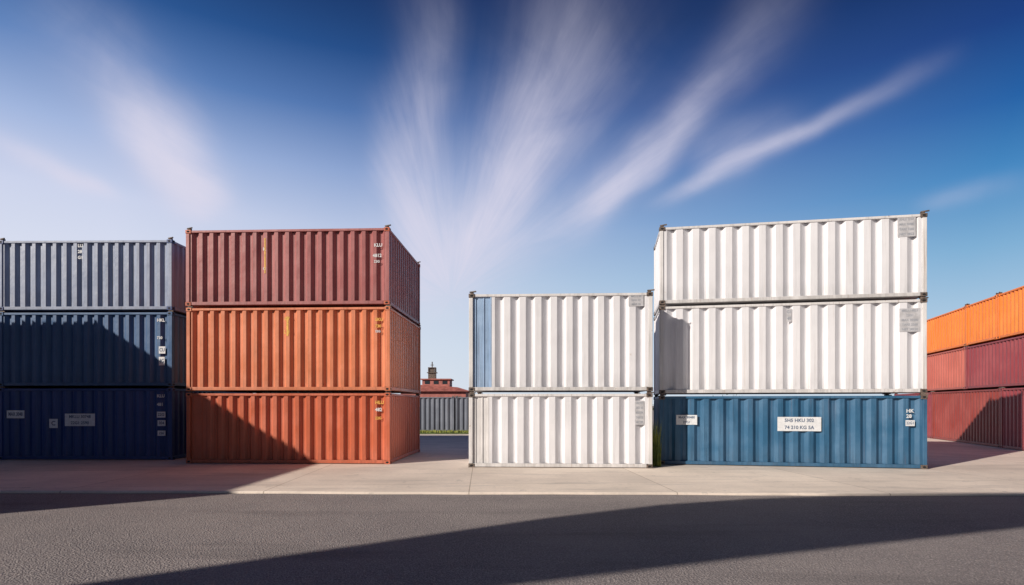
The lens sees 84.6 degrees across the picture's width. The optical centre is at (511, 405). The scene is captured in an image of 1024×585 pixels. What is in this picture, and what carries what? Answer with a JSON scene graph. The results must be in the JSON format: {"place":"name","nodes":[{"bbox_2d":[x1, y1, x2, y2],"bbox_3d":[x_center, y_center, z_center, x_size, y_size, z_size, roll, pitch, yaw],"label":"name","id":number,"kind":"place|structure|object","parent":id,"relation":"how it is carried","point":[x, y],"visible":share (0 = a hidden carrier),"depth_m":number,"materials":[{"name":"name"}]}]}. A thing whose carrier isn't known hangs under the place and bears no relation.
{"place":"outdoors","nodes":[
{"label":"outdoors","id":0,"kind":"place"},
{"bbox_2d":[420,429,468,432],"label":"grass","id":1,"kind":"structure","parent":0,"point":[442,431],"depth_m":39.06,"materials":[{"name":"green plant"}]},
{"bbox_2d":[0,406,1023,584],"bbox_3d":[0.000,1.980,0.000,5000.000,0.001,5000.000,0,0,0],"label":"asphalt ground","id":2,"kind":"structure","parent":0,"point":[253,539],"depth_m":8.30,"materials":[{"name":"grey asphalt"}]},
{"bbox_2d":[401,362,469,396],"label":"harbour office","id":3,"kind":"structure","parent":2,"relation":"on","point":[432,386],"depth_m":50.45,"materials":[{"name":"red brick"}]},
{"bbox_2d":[425,381,446,383],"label":"windows","id":4,"kind":"structure","parent":3,"relation":"in","point":[426,382],"depth_m":51.39,"materials":[{"name":"black glass"}]},
{"bbox_2d":[420,396,455,430],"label":"shipping container","id":5,"kind":"object","parent":2,"relation":"on","point":[438,413],"visible":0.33,"depth_m":41.05,"materials":[{"name":"metal"}]},
{"bbox_2d":[420,432,468,433],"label":"grass verge","id":6,"kind":"object","parent":2,"relation":"on","point":[444,433],"depth_m":38.60,"materials":[{"name":"plant"}]},
{"bbox_2d":[456,396,468,430],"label":"shipping container","id":7,"kind":"object","parent":2,"relation":"on","point":[462,413],"visible":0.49,"depth_m":41.04,"materials":[{"name":"metal"}]},
{"bbox_2d":[0,434,1023,495],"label":"concrete pavement","id":8,"kind":"structure","parent":0,"point":[437,463],"depth_m":15.02,"materials":[{"name":"grey concrete"}]},
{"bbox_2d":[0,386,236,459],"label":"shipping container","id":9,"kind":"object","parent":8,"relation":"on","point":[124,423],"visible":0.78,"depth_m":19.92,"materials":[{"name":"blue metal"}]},
{"bbox_2d":[0,310,185,388],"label":"shipping container","id":10,"kind":"object","parent":9,"relation":"on","point":[104,350],"visible":0.73,"depth_m":19.92,"materials":[{"name":"blue metal"}]},
{"bbox_2d":[0,237,193,315],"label":"shipping container","id":11,"kind":"object","parent":10,"relation":"on","point":[95,276],"visible":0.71,"depth_m":19.91,"materials":[{"name":"metal"}]},
{"bbox_2d":[186,391,419,463],"bbox_3d":[-7.289,0.731,20.981,6.868,2.398,4.918,0,0,2],"label":"shipping container","id":12,"kind":"object","parent":8,"relation":"on","point":[303,428],"visible":1,"depth_m":18.62,"materials":[{"name":"orange metal"}]},
{"bbox_2d":[186,305,420,393],"bbox_3d":[-7.264,-1.879,20.943,6.868,2.818,4.918,0,0,2],"label":"shipping container","id":13,"kind":"object","parent":12,"relation":"on","point":[319,350],"visible":0.98,"depth_m":18.59,"materials":[{"name":"orange metal"}]},
{"bbox_2d":[185,224,420,324],"bbox_3d":[-7.280,-4.592,20.936,6.884,2.603,4.939,0,0,2],"label":"shipping container","id":14,"kind":"object","parent":13,"relation":"on","point":[343,267],"visible":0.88,"depth_m":18.59,"materials":[{"name":"red metal"}]},
{"bbox_2d":[468,391,653,467],"bbox_3d":[1.549,0.751,18.542,5.695,2.358,2.458,0,0,3],"label":"shipping container","id":15,"kind":"object","parent":8,"relation":"on","point":[560,430],"visible":1,"depth_m":17.39,"materials":[{"name":"white metal"}]},
{"bbox_2d":[469,289,654,392],"bbox_3d":[1.562,-1.987,18.524,5.710,3.113,2.479,0,0,3],"label":"shipping container","id":16,"kind":"object","parent":15,"relation":"on","point":[584,342],"visible":1,"depth_m":17.39,"materials":[{"name":"white metal"}]},
{"bbox_2d":[654,393,928,468],"bbox_3d":[8.888,0.781,18.845,7.900,2.298,2.458,0,0,10],"label":"shipping container","id":17,"kind":"object","parent":8,"relation":"on","point":[887,431],"visible":0.89,"depth_m":17.67,"materials":[{"name":"blue metal"}]},
{"bbox_2d":[654,297,928,394],"bbox_3d":[8.898,-1.829,18.873,7.900,2.918,2.458,0,0,10],"label":"shipping container","id":18,"kind":"object","parent":17,"relation":"on","point":[863,347],"visible":1,"depth_m":17.72,"materials":[{"name":"white metal"}]},
{"bbox_2d":[654,210,929,315],"bbox_3d":[8.905,-4.592,18.857,7.915,2.603,2.479,0,0,10],"label":"shipping container","id":19,"kind":"object","parent":18,"relation":"on","point":[875,258],"visible":0.91,"depth_m":17.72,"materials":[{"name":"white metal"}]},
{"bbox_2d":[894,391,931,437],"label":"shipping container","id":20,"kind":"object","parent":8,"relation":"on","point":[929,417],"visible":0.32,"depth_m":33.14,"materials":[{"name":"metal"}]},
{"bbox_2d":[932,387,1000,447],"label":"shipping container","id":21,"kind":"object","parent":8,"relation":"on","point":[971,416],"visible":0.86,"depth_m":28.42,"materials":[{"name":"red metal"}]},
{"bbox_2d":[927,346,998,390],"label":"shipping container","id":22,"kind":"object","parent":21,"relation":"on","point":[946,371],"visible":0.34,"depth_m":30.72,"materials":[{"name":"metal"}]},
{"bbox_2d":[927,304,974,354],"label":"shipping container","id":23,"kind":"object","parent":22,"relation":"on","point":[945,332],"visible":0.34,"depth_m":30.79,"materials":[{"name":"orange metal"}]},
{"bbox_2d":[965,335,1023,388],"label":"shipping container","id":24,"kind":"object","parent":21,"relation":"on","point":[997,364],"visible":0.98,"depth_m":25.88,"materials":[{"name":"metal"}]},
{"bbox_2d":[965,293,1008,345],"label":"shipping container","id":25,"kind":"object","parent":24,"relation":"on","point":[981,322],"visible":0.65,"depth_m":27.20,"materials":[{"name":"orange metal"}]},
{"bbox_2d":[997,286,1023,338],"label":"shipping container","id":26,"kind":"object","parent":24,"relation":"on","point":[1010,313],"visible":1,"depth_m":24.70,"materials":[{"name":"orange metal"}]},
{"bbox_2d":[1000,387,1023,450],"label":"shipping container","id":27,"kind":"object","parent":8,"relation":"on","point":[1011,418],"visible":1,"depth_m":24.60,"materials":[{"name":"metal"}]},
{"bbox_2d":[0,0,1023,405],"label":"sky","id":28,"kind":"structure","parent":0,"point":[508,146],"materials":[{"name":"blue"}]},
{"bbox_2d":[652,418,662,466],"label":"tall grass","id":29,"kind":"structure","parent":0,"point":[656,455],"depth_m":17.70,"materials":[{"name":"green plant"}]}
]}

